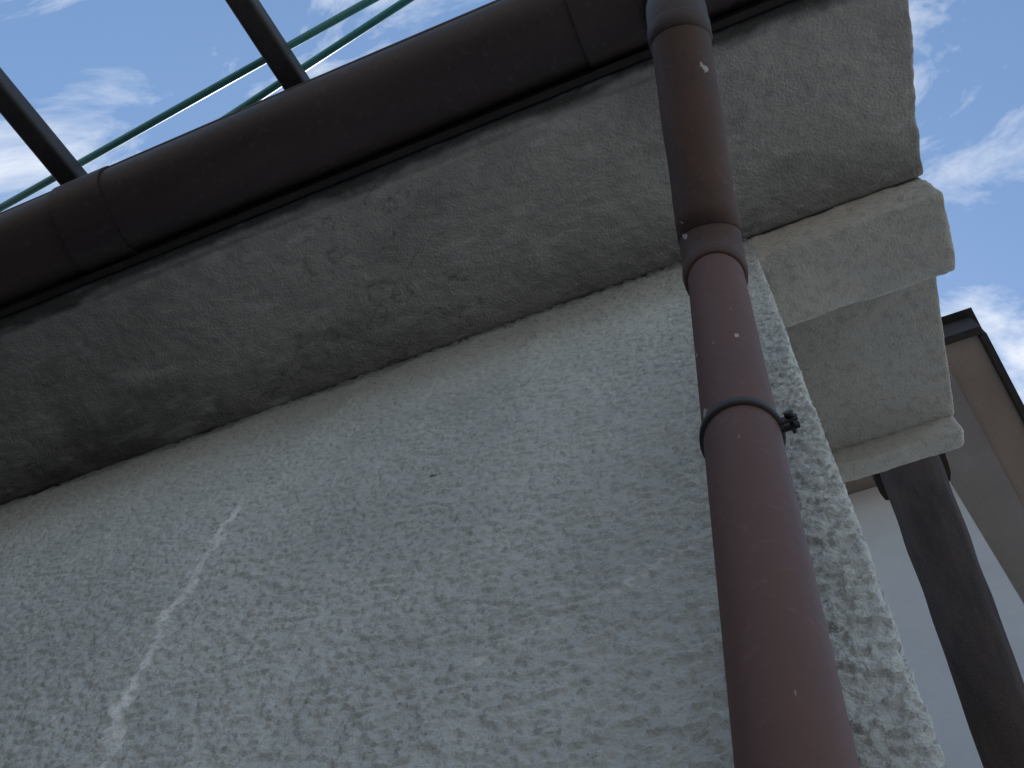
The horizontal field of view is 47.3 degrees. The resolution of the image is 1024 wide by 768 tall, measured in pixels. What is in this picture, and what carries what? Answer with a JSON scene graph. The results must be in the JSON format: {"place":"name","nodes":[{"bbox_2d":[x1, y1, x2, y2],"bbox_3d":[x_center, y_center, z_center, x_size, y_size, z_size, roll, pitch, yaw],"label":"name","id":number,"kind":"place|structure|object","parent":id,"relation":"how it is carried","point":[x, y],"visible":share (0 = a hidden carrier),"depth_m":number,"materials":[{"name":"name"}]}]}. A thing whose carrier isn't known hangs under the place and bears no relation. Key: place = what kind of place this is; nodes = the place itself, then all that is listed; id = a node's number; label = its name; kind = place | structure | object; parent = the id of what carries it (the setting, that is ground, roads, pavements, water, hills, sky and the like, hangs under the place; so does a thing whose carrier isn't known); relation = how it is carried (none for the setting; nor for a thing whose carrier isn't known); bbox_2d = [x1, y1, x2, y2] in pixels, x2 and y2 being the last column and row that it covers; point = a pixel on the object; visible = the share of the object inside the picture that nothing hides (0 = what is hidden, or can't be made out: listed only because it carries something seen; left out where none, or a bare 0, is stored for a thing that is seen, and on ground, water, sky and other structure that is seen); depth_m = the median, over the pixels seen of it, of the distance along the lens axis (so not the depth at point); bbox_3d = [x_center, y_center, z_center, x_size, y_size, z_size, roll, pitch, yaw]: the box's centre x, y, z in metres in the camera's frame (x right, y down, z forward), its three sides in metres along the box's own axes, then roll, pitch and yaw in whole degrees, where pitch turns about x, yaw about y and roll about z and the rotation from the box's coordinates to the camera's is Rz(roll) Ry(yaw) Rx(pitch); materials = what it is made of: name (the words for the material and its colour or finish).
{"place":"outdoors","nodes":[
{"label":"outdoors","id":0,"kind":"place"},
{"bbox_2d":[0,0,1023,403],"label":"sky","id":1,"kind":"structure","parent":0,"point":[95,71],"materials":[{"name":"blue"}]},
{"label":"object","id":2,"kind":"object","parent":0,"visible":0},
{"bbox_2d":[0,238,946,767],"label":"front wall","id":3,"kind":"structure","parent":2,"relation":"on","point":[492,548],"depth_m":1.26,"materials":[{"name":"paint"}]},
{"bbox_2d":[643,0,859,767],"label":"rain downpipe","id":4,"kind":"object","parent":3,"relation":"attached to","point":[786,705],"visible":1,"depth_m":0.89,"materials":[{"name":"brown metal"}]},
{"label":"ground","id":5,"kind":"structure","parent":0,"visible":0},
{"bbox_2d":[844,307,1023,767],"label":"house upper wing","id":6,"kind":"structure","parent":5,"relation":"on","point":[986,465],"depth_m":4.99,"materials":[{"name":"grey paint"}]},
{"bbox_2d":[872,453,1023,767],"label":"wooden post","id":7,"kind":"object","parent":5,"relation":"on","point":[973,638],"visible":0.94,"depth_m":2.57,"materials":[{"name":"brown wood"}]},
{"bbox_3d":[-3.291,-0.057,0.743,2.620,3.720,2.950,-19,-76,13],"label":"garden shed","id":8,"kind":"object","parent":5,"relation":"on","visible":0},
{"bbox_2d":[0,0,923,504],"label":"eave slab","id":9,"kind":"structure","parent":8,"relation":"on","point":[538,206],"depth_m":2.28,"materials":[{"name":"paint"}]},
{"bbox_2d":[0,67,87,184],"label":"laundry pole bracket","id":10,"kind":"object","parent":9,"relation":"on","point":[38,136],"visible":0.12,"depth_m":2.47,"materials":[{"name":"metal"}]},
{"bbox_2d":[225,0,309,89],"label":"laundry pole bracket","id":11,"kind":"object","parent":9,"relation":"on","point":[269,42],"visible":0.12,"depth_m":2.35,"materials":[{"name":"metal"}]},
{"bbox_2d":[0,0,378,211],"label":"laundry pole","id":12,"kind":"object","parent":11,"relation":"on","point":[359,6],"visible":1,"depth_m":2.48,"materials":[{"name":"green metal"}]},
{"bbox_2d":[220,0,414,117],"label":"laundry pole","id":13,"kind":"object","parent":11,"relation":"on","point":[365,27],"visible":0.42,"depth_m":2.44,"materials":[{"name":"green metal"}]},
{"bbox_2d":[749,177,954,327],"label":"corner beam","id":14,"kind":"structure","parent":9,"relation":"attached to","point":[883,242],"depth_m":2.02,"materials":[{"name":"paint"}]},
{"bbox_3d":[-1.437,3.959,1.827,5.996,3.820,5.950,-19,-76,13],"label":"side body","id":15,"kind":"object","parent":5,"relation":"on","visible":0},
{"bbox_2d":[785,277,953,451],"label":"side soffit panel","id":16,"kind":"structure","parent":15,"relation":"attached to","point":[874,368],"depth_m":2.25,"materials":[{"name":"paint"}]},
{"bbox_2d":[832,416,963,482],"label":"beam","id":17,"kind":"structure","parent":15,"relation":"attached to","point":[900,448],"depth_m":2.23,"materials":[{"name":"paint"}]},
{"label":"balcony floor","id":18,"kind":"structure","parent":0,"visible":0},
{"bbox_3d":[-3.575,0.906,3.171,3.399,0.120,0.376,-19,-76,13],"label":"slab extension","id":19,"kind":"object","parent":18,"relation":"attached to","visible":0},
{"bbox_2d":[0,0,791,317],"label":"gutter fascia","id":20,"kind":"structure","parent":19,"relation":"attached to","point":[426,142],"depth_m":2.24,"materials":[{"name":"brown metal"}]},
{"bbox_2d":[0,0,766,309],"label":"rain gutter","id":21,"kind":"object","parent":20,"relation":"attached to","point":[467,66],"visible":0.88,"depth_m":2.23,"materials":[{"name":"brown metal"}]}
]}

